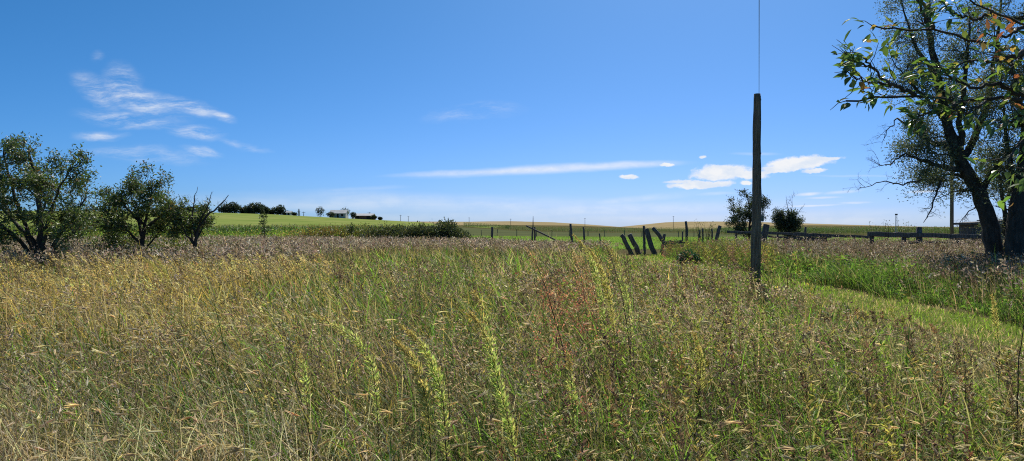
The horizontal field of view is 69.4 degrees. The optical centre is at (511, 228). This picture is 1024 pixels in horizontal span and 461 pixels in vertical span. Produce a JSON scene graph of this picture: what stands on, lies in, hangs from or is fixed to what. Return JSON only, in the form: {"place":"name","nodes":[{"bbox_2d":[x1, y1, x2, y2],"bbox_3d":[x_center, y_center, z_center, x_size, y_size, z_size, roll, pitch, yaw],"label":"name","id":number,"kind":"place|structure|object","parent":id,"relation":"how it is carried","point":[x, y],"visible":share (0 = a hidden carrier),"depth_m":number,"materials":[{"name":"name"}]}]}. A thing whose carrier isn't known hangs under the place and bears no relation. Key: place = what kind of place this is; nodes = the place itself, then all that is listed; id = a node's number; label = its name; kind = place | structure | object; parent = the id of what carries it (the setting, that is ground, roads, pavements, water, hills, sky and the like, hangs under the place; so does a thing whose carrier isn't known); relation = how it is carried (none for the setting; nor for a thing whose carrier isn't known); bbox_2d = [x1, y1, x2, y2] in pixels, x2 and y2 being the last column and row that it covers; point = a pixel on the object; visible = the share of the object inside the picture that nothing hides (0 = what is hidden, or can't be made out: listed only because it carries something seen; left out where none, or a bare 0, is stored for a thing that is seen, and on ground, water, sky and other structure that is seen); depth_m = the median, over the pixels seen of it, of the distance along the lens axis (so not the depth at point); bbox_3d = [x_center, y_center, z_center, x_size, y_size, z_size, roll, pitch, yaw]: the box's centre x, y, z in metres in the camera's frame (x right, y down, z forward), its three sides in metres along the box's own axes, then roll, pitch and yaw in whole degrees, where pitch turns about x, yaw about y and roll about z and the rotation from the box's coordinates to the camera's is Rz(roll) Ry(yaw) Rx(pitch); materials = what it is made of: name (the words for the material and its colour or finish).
{"place":"outdoors","nodes":[
{"label":"outdoors","id":0,"kind":"place"},
{"bbox_2d":[0,211,497,231],"bbox_3d":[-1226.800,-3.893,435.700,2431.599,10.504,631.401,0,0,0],"label":"bean field","id":1,"kind":"structure","parent":0,"point":[236,219],"depth_m":274.75,"materials":[{"name":"green plant"}]},
{"bbox_2d":[217,202,228,212],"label":"hill tree","id":2,"kind":"object","parent":1,"relation":"on","point":[221,209],"visible":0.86,"depth_m":400.20,"materials":[{"name":"green plant"}]},
{"bbox_2d":[224,202,241,212],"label":"hill tree","id":3,"kind":"object","parent":1,"relation":"on","point":[234,207],"visible":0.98,"depth_m":398.61,"materials":[{"name":"green plant"}]},
{"bbox_2d":[242,202,254,213],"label":"hill tree","id":4,"kind":"object","parent":1,"relation":"on","point":[246,209],"visible":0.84,"depth_m":396.31,"materials":[{"name":"green plant"}]},
{"bbox_2d":[249,202,264,213],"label":"hill tree","id":5,"kind":"object","parent":1,"relation":"on","point":[257,207],"visible":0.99,"depth_m":394.79,"materials":[{"name":"green plant"}]},
{"bbox_2d":[261,204,269,213],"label":"hill tree","id":6,"kind":"object","parent":1,"relation":"on","point":[266,210],"visible":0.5,"depth_m":400.45,"materials":[{"name":"green plant"}]},
{"bbox_2d":[271,204,285,214],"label":"hill tree","id":7,"kind":"object","parent":1,"relation":"on","point":[277,210],"visible":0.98,"depth_m":404.40,"materials":[{"name":"green plant"}]},
{"bbox_2d":[316,207,324,216],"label":"farm tree","id":8,"kind":"object","parent":1,"relation":"on","point":[320,211],"visible":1,"depth_m":391.67,"materials":[{"name":"green plant"}]},
{"bbox_2d":[326,211,335,216],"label":"farm tree","id":9,"kind":"object","parent":1,"relation":"on","point":[330,214],"visible":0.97,"depth_m":391.53,"materials":[{"name":"green plant"}]},
{"bbox_2d":[329,210,348,217],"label":"farm house","id":10,"kind":"structure","parent":1,"relation":"on","point":[342,213],"depth_m":397.00,"materials":[{"name":"white paint"}]},
{"bbox_2d":[350,212,356,218],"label":"farm tree","id":11,"kind":"object","parent":1,"relation":"on","point":[353,214],"visible":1,"depth_m":391.58,"materials":[{"name":"green plant"}]},
{"bbox_2d":[355,213,374,219],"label":"long barn","id":12,"kind":"structure","parent":1,"relation":"on","point":[363,215],"depth_m":394.50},
{"bbox_2d":[0,234,619,283],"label":"brome grass","id":13,"kind":"structure","parent":0,"point":[247,246],"depth_m":33.64,"materials":[{"name":"beige plant"}]},
{"bbox_2d":[0,225,1023,460],"bbox_3d":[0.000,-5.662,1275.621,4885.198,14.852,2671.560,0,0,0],"label":"ground","id":14,"kind":"structure","parent":0,"point":[707,231],"depth_m":7.26,"materials":[{"name":"plant"}]},
{"bbox_2d":[0,131,116,274],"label":"locust tree","id":15,"kind":"object","parent":14,"relation":"on","point":[45,188],"visible":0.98,"depth_m":25.59,"materials":[{"name":"green plant"}]},
{"bbox_2d":[80,228,150,259],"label":"brush bush","id":16,"kind":"object","parent":14,"relation":"on","point":[105,242],"visible":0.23,"depth_m":30.33,"materials":[{"name":"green plant"}]},
{"bbox_2d":[88,160,189,262],"bbox_3d":[-15.228,-0.562,30.056,4.972,4.630,3.288,0,0,0],"label":"locust tree","id":17,"kind":"object","parent":14,"relation":"on","point":[165,214],"visible":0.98,"depth_m":29.84,"materials":[{"name":"green plant"}]},
{"bbox_2d":[136,255,167,306],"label":"horseweed","id":18,"kind":"object","parent":14,"relation":"on","point":[152,263],"visible":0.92,"depth_m":13.95,"materials":[{"name":"yellow plant"}]},
{"bbox_2d":[147,253,170,283],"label":"horseweed","id":19,"kind":"object","parent":14,"relation":"on","point":[151,255],"visible":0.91,"depth_m":16.00,"materials":[{"name":"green plant"}]},
{"bbox_2d":[132,226,204,261],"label":"brush bush","id":20,"kind":"object","parent":14,"relation":"on","point":[169,243],"visible":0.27,"depth_m":30.64,"materials":[{"name":"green plant"}]},
{"bbox_2d":[167,187,228,262],"bbox_3d":[-12.764,0.003,30.194,2.583,3.496,2.062,0,0,0],"label":"locust tree","id":21,"kind":"object","parent":14,"relation":"on","point":[187,225],"visible":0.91,"depth_m":29.98,"materials":[{"name":"green plant"}]},
{"bbox_2d":[6,223,391,235],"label":"corn field","id":22,"kind":"structure","parent":14,"relation":"on","point":[258,227],"depth_m":105.55,"materials":[{"name":"green plant"}]},
{"bbox_2d":[1,223,399,238],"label":"tall weeds","id":23,"kind":"object","parent":14,"relation":"on","point":[251,234],"visible":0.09,"depth_m":71.42,"materials":[{"name":"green plant"}]},
{"bbox_2d":[258,213,270,236],"bbox_3d":[-20.752,0.191,62.020,1.123,3.248,1.013,0,0,0],"label":"sapling","id":24,"kind":"object","parent":14,"relation":"on","point":[263,215],"visible":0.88,"depth_m":61.94,"materials":[{"name":"green plant"}]},
{"bbox_2d":[292,344,311,448],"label":"horseweed","id":25,"kind":"object","parent":14,"relation":"on","point":[301,366],"visible":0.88,"depth_m":5.20,"materials":[{"name":"green plant"}]},
{"bbox_2d":[293,222,344,238],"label":"bush","id":26,"kind":"object","parent":14,"relation":"on","point":[332,233],"visible":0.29,"depth_m":61.87,"materials":[{"name":"green plant"}]},
{"bbox_2d":[306,308,381,453],"bbox_3d":[-1.140,1.125,5.008,0.519,1.184,0.123,0,0,0],"label":"horseweed","id":27,"kind":"object","parent":14,"relation":"on","point":[368,357],"visible":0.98,"depth_m":5.00,"materials":[{"name":"green plant"}]},
{"bbox_2d":[325,222,374,237],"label":"golden bush","id":28,"kind":"object","parent":14,"relation":"on","point":[355,231],"visible":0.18,"depth_m":62.81,"materials":[{"name":"green plant"}]},
{"bbox_2d":[347,223,354,235],"bbox_3d":[-13.525,0.612,62.013,0.757,2.367,0.673,0,0,0],"label":"sapling","id":29,"kind":"object","parent":14,"relation":"on","point":[350,228],"visible":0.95,"depth_m":61.98,"materials":[{"name":"green plant"}]},
{"bbox_2d":[357,221,405,237],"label":"willow bush","id":30,"kind":"object","parent":14,"relation":"on","point":[385,231],"visible":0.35,"depth_m":59.72,"materials":[{"name":"green plant"}]},
{"bbox_2d":[388,221,431,249],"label":"willow bush","id":31,"kind":"object","parent":14,"relation":"on","point":[409,232],"visible":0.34,"depth_m":58.16,"materials":[{"name":"green plant"}]},
{"bbox_2d":[389,336,434,460],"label":"horseweed","id":32,"kind":"object","parent":14,"relation":"on","point":[424,395],"visible":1,"depth_m":4.21,"materials":[{"name":"green plant"}]},
{"bbox_2d":[395,323,449,459],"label":"horseweed","id":33,"kind":"object","parent":14,"relation":"on","point":[412,336],"visible":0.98,"depth_m":4.34,"materials":[{"name":"green plant"}]},
{"bbox_2d":[417,217,473,246],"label":"willow bush","id":34,"kind":"object","parent":14,"relation":"on","point":[441,229],"visible":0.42,"depth_m":57.66,"materials":[{"name":"green plant"}]},
{"bbox_2d":[435,358,461,460],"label":"dry stalk","id":35,"kind":"object","parent":14,"relation":"on","point":[449,406],"visible":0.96,"depth_m":4.37,"materials":[{"name":"brown plant"}]},
{"bbox_2d":[470,289,497,413],"bbox_3d":[-0.228,1.085,6.013,0.237,1.251,0.119,0,0,0],"label":"horseweed","id":36,"kind":"object","parent":14,"relation":"on","point":[487,327],"visible":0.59,"depth_m":6.01,"materials":[{"name":"green plant"}]},
{"bbox_2d":[465,309,517,460],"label":"horseweed","id":37,"kind":"object","parent":14,"relation":"on","point":[498,392],"visible":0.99,"depth_m":4.28,"materials":[{"name":"green plant"}]},
{"bbox_2d":[526,225,559,242],"bbox_3d":[3.287,0.866,53.673,4.587,2.306,0.141,0,0,6],"label":"leaning timber","id":38,"kind":"object","parent":14,"relation":"on","point":[540,232],"visible":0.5,"depth_m":53.77,"materials":[{"name":"grey wood"}]},
{"bbox_2d":[524,247,573,446],"bbox_3d":[0.276,0.923,5.620,0.402,1.581,0.179,0,0,0],"label":"horseweed","id":39,"kind":"object","parent":14,"relation":"on","point":[550,304],"visible":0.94,"depth_m":5.63,"materials":[{"name":"green plant"}]},
{"bbox_2d":[569,224,573,250],"bbox_3d":[4.236,0.799,51.994,0.405,2.329,0.187,0,0,0],"label":"fence post","id":40,"kind":"object","parent":14,"relation":"on","point":[571,234],"visible":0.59,"depth_m":51.93,"materials":[{"name":"grey wood"}]},
{"bbox_2d":[564,352,578,450],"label":"horseweed","id":41,"kind":"object","parent":14,"relation":"on","point":[570,367],"visible":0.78,"depth_m":5.00,"materials":[{"name":"green plant"}]},
{"bbox_2d":[481,229,678,236],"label":"wire fence","id":42,"kind":"object","parent":14,"relation":"on","point":[559,231],"visible":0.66,"depth_m":149.97,"materials":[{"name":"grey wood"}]},
{"bbox_2d":[572,252,592,372],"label":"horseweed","id":43,"kind":"object","parent":14,"relation":"on","point":[574,256],"visible":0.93,"depth_m":7.42,"materials":[{"name":"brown plant"}]},
{"bbox_2d":[578,256,601,345],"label":"rust weed","id":44,"kind":"object","parent":14,"relation":"on","point":[580,257],"visible":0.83,"depth_m":8.16,"materials":[{"name":"brown plant"}]},
{"bbox_2d":[573,234,606,366],"bbox_3d":[0.843,0.871,8.037,0.385,1.654,0.110,0,0,0],"label":"horseweed","id":45,"kind":"object","parent":14,"relation":"on","point":[599,291],"visible":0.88,"depth_m":8.04,"materials":[{"name":"green plant"}]},
{"bbox_2d":[589,248,616,370],"bbox_3d":[0.933,0.941,7.612,0.315,1.520,0.107,0,0,0],"label":"horseweed","id":46,"kind":"object","parent":14,"relation":"on","point":[603,274],"visible":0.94,"depth_m":7.60,"materials":[{"name":"green plant"}]},
{"bbox_2d":[464,235,771,249],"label":"alfalfa","id":47,"kind":"object","parent":14,"relation":"on","point":[618,248],"visible":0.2,"depth_m":116.54,"materials":[{"name":"green plant"}]},
{"bbox_2d":[602,238,633,394],"bbox_3d":[0.961,0.894,6.600,0.282,1.627,0.184,0,0,-30],"label":"horseweed","id":48,"kind":"object","parent":14,"relation":"on","point":[625,313],"visible":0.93,"depth_m":6.61,"materials":[{"name":"green plant"}]},
{"bbox_2d":[609,246,632,357],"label":"horseweed","id":49,"kind":"object","parent":14,"relation":"on","point":[626,302],"visible":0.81,"depth_m":7.18,"materials":[{"name":"green plant"}]},
{"bbox_2d":[620,234,633,254],"bbox_3d":[7.525,1.161,48.000,1.052,1.713,0.323,0,0,0],"label":"leaning timber","id":50,"kind":"object","parent":14,"relation":"on","point":[627,246],"visible":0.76,"depth_m":47.87,"materials":[{"name":"grey wood"}]},
{"bbox_2d":[628,233,641,254],"bbox_3d":[8.074,1.152,48.403,1.035,1.733,0.359,0,0,0],"label":"leaning timber","id":51,"kind":"object","parent":14,"relation":"on","point":[633,241],"visible":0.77,"depth_m":48.27,"materials":[{"name":"grey wood"}]},
{"bbox_2d":[643,226,645,254],"bbox_3d":[8.596,0.863,48.002,0.242,2.152,0.196,0,0,-30],"label":"fence post","id":52,"kind":"object","parent":14,"relation":"on","point":[644,244],"visible":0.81,"depth_m":47.93,"materials":[{"name":"grey wood"}]},
{"bbox_2d":[643,228,657,254],"bbox_3d":[8.987,0.950,47.805,0.945,2.017,0.285,0,0,0],"label":"leaning timber","id":53,"kind":"object","parent":14,"relation":"on","point":[650,242],"visible":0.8,"depth_m":47.69,"materials":[{"name":"grey wood"}]},
{"bbox_2d":[463,222,838,232],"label":"corn field","id":54,"kind":"structure","parent":14,"relation":"on","point":[580,230],"depth_m":338.29,"materials":[{"name":"green plant"}]},
{"bbox_2d":[652,227,672,250],"bbox_3d":[9.839,0.932,47.509,1.791,2.175,0.340,0,0,0],"label":"leaning timber","id":55,"kind":"object","parent":14,"relation":"on","point":[657,233],"visible":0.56,"depth_m":47.40,"materials":[{"name":"grey wood"}]},
{"bbox_2d":[660,234,665,254],"bbox_3d":[9.716,1.131,47.701,0.435,1.627,0.248,0,0,0],"label":"leaning timber","id":56,"kind":"object","parent":14,"relation":"on","point":[664,236],"visible":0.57,"depth_m":47.61,"materials":[{"name":"grey wood"}]},
{"bbox_2d":[663,240,689,247],"bbox_3d":[10.709,0.977,47.395,2.334,0.547,0.497,0,0,-12],"label":"timber heap","id":57,"kind":"object","parent":14,"relation":"on","point":[679,242],"visible":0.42,"depth_m":47.13,"materials":[{"name":"brown wood"}]},
{"bbox_2d":[685,221,687,243],"bbox_3d":[11.123,0.716,46.998,0.291,2.427,0.195,0,0,0],"label":"fence post","id":58,"kind":"object","parent":14,"relation":"on","point":[686,230],"visible":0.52,"depth_m":46.93,"materials":[{"name":"grey wood"}]},
{"bbox_2d":[676,247,700,263],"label":"thistle plant","id":59,"kind":"object","parent":14,"relation":"on","point":[695,256],"visible":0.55,"depth_m":35.90,"materials":[{"name":"green plant"}]},
{"bbox_2d":[690,329,706,416],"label":"horseweed","id":60,"kind":"object","parent":14,"relation":"on","point":[701,365],"visible":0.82,"depth_m":5.57,"materials":[{"name":"green plant"}]},
{"bbox_2d":[694,221,715,240],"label":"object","id":61,"kind":"object","parent":14,"relation":"on","point":[705,231],"visible":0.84,"depth_m":46.02,"materials":[{"name":"green plant"}]},
{"bbox_2d":[714,225,721,241],"bbox_3d":[13.240,0.854,48.020,0.796,2.192,0.321,0,0,0],"label":"fence post","id":62,"kind":"object","parent":14,"relation":"on","point":[718,232],"visible":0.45,"depth_m":47.91,"materials":[{"name":"grey wood"}]},
{"bbox_2d":[723,189,770,241],"bbox_3d":[16.417,-0.566,52.125,3.651,4.679,2.714,0,0,0],"label":"locust tree","id":63,"kind":"object","parent":14,"relation":"on","point":[739,219],"visible":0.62,"depth_m":51.81,"materials":[{"name":"green plant"}]},
{"bbox_2d":[750,93,763,289],"bbox_3d":[6.608,-0.814,20.001,0.377,5.680,0.294,0,0,0],"label":"bare pole","id":64,"kind":"object","parent":14,"relation":"on","point":[757,218],"visible":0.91,"depth_m":19.91,"materials":[{"name":"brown wood"}]},
{"bbox_2d":[727,230,796,242],"bbox_3d":[15.899,0.984,46.086,5.032,1.786,0.345,0,0,0],"label":"rail fence","id":65,"kind":"object","parent":14,"relation":"on","point":[771,233],"visible":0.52,"depth_m":45.98,"materials":[{"name":"grey wood"}]},
{"bbox_2d":[761,224,769,243],"bbox_3d":[13.572,0.860,39.990,0.688,2.263,0.257,0,0,0],"label":"fence post","id":66,"kind":"object","parent":14,"relation":"on","point":[765,230],"visible":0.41,"depth_m":39.88,"materials":[{"name":"grey wood"}]},
{"bbox_2d":[770,193,804,243],"bbox_3d":[19.372,-0.501,52.032,2.538,4.524,1.765,0,0,32],"label":"locust tree","id":67,"kind":"object","parent":14,"relation":"on","point":[788,222],"visible":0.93,"depth_m":51.85,"materials":[{"name":"green plant"}]},
{"bbox_2d":[794,232,869,243],"bbox_3d":[19.144,1.030,44.092,4.629,1.679,0.356,0,0,0],"label":"rail fence","id":68,"kind":"object","parent":14,"relation":"on","point":[812,236],"visible":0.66,"depth_m":43.99,"materials":[{"name":"grey wood"}]},
{"bbox_2d":[655,236,1023,324],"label":"green weeds","id":69,"kind":"object","parent":14,"relation":"on","point":[868,281],"visible":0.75,"depth_m":20.89,"materials":[{"name":"green plant"}]},
{"bbox_2d":[720,226,958,234],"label":"corn field","id":70,"kind":"structure","parent":14,"relation":"on","point":[844,229],"depth_m":217.33,"materials":[{"name":"green plant"}]},
{"bbox_2d":[657,235,1023,320],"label":"brome grass","id":71,"kind":"structure","parent":14,"relation":"on","point":[933,252],"depth_m":25.73,"materials":[{"name":"plant"}]},
{"bbox_2d":[853,339,879,460],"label":"dry stalk","id":72,"kind":"object","parent":14,"relation":"on","point":[865,393],"visible":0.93,"depth_m":4.77,"materials":[{"name":"brown plant"}]},
{"bbox_2d":[869,220,891,244],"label":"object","id":73,"kind":"object","parent":14,"relation":"on","point":[880,229],"visible":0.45,"depth_m":45.96,"materials":[{"name":"green plant"}]},
{"bbox_2d":[889,220,914,240],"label":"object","id":74,"kind":"object","parent":14,"relation":"on","point":[905,229],"visible":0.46,"depth_m":46.95,"materials":[{"name":"green plant"}]},
{"bbox_2d":[831,0,1023,209],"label":"broad leaved tree","id":75,"kind":"object","parent":14,"relation":"on","point":[851,60],"visible":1,"depth_m":4.09,"materials":[{"name":"green plant"}]},
{"bbox_2d":[843,0,1023,258],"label":"leaning tree","id":76,"kind":"object","parent":14,"relation":"on","point":[954,143],"visible":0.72,"depth_m":26.75,"materials":[{"name":"green plant"}]},
{"bbox_2d":[867,227,1004,249],"bbox_3d":[24.247,0.885,40.123,9.954,1.982,0.483,0,0,0],"label":"corral fence","id":77,"kind":"object","parent":14,"relation":"on","point":[918,234],"visible":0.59,"depth_m":39.95,"materials":[{"name":"grey wood"}]},
{"bbox_2d":[928,341,954,457],"bbox_3d":[2.903,1.236,4.987,0.145,0.969,0.162,0,0,0],"label":"dry stalk","id":78,"kind":"object","parent":14,"relation":"on","point":[939,349],"visible":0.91,"depth_m":4.99,"materials":[{"name":"brown plant"}]},
{"bbox_2d":[950,136,966,239],"bbox_3d":[36.878,-3.089,61.950,2.200,10.214,0.400,0,0,0],"label":"utility pole","id":79,"kind":"object","parent":14,"relation":"on","point":[951,217],"visible":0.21,"depth_m":61.89,"materials":[{"name":"brown wood"}]},
{"bbox_2d":[952,333,979,458],"bbox_3d":[3.311,1.241,5.396,0.180,0.961,0.156,0,0,41],"label":"dry stalk","id":80,"kind":"object","parent":14,"relation":"on","point":[963,374],"visible":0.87,"depth_m":5.40,"materials":[{"name":"brown plant"}]},
{"bbox_2d":[953,220,1002,241],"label":"plank shed","id":81,"kind":"structure","parent":14,"relation":"on","point":[972,228],"depth_m":46.98,"materials":[{"name":"grey wood"}]},
{"bbox_2d":[949,127,1020,249],"bbox_3d":[19.089,-1.082,28.692,3.529,5.748,2.557,0,0,-19],"label":"slender tree","id":82,"kind":"object","parent":14,"relation":"on","point":[1004,212],"visible":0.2,"depth_m":28.53,"materials":[{"name":"green plant"}]},
{"bbox_2d":[950,1,1023,264],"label":"broad tree","id":83,"kind":"object","parent":14,"relation":"on","point":[1014,235],"visible":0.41,"depth_m":25.90,"materials":[{"name":"green plant"}]},
{"bbox_2d":[990,294,999,347],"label":"horseweed","id":84,"kind":"object","parent":14,"relation":"on","point":[994,316],"visible":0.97,"depth_m":9.04,"materials":[{"name":"green plant"}]},
{"bbox_2d":[1014,313,1023,452],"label":"dry stalk","id":85,"kind":"object","parent":14,"relation":"on","point":[1018,385],"visible":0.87,"depth_m":5.56,"materials":[{"name":"brown plant"}]},
{"bbox_2d":[0,0,1023,226],"label":"sky","id":86,"kind":"structure","parent":0,"point":[617,113],"materials":[{"name":"blue"}]},
{"bbox_2d":[382,226,803,236],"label":"fallow strip","id":87,"kind":"object","parent":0,"point":[476,231],"visible":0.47,"depth_m":211.23,"materials":[{"name":"plant"}]},
{"bbox_2d":[422,221,917,228],"bbox_3d":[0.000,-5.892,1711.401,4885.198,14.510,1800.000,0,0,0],"label":"hills","id":88,"kind":"structure","parent":0,"point":[678,224],"depth_m":962.81,"materials":[{"name":"green plant"}]},
{"bbox_2d":[472,236,947,248],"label":"pasture","id":89,"kind":"structure","parent":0,"point":[639,242],"depth_m":115.97,"materials":[{"name":"green plant"}]},
{"bbox_2d":[619,253,1023,364],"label":"path","id":90,"kind":"structure","parent":0,"point":[961,321],"depth_m":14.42,"materials":[{"name":"green plant"}]}
]}

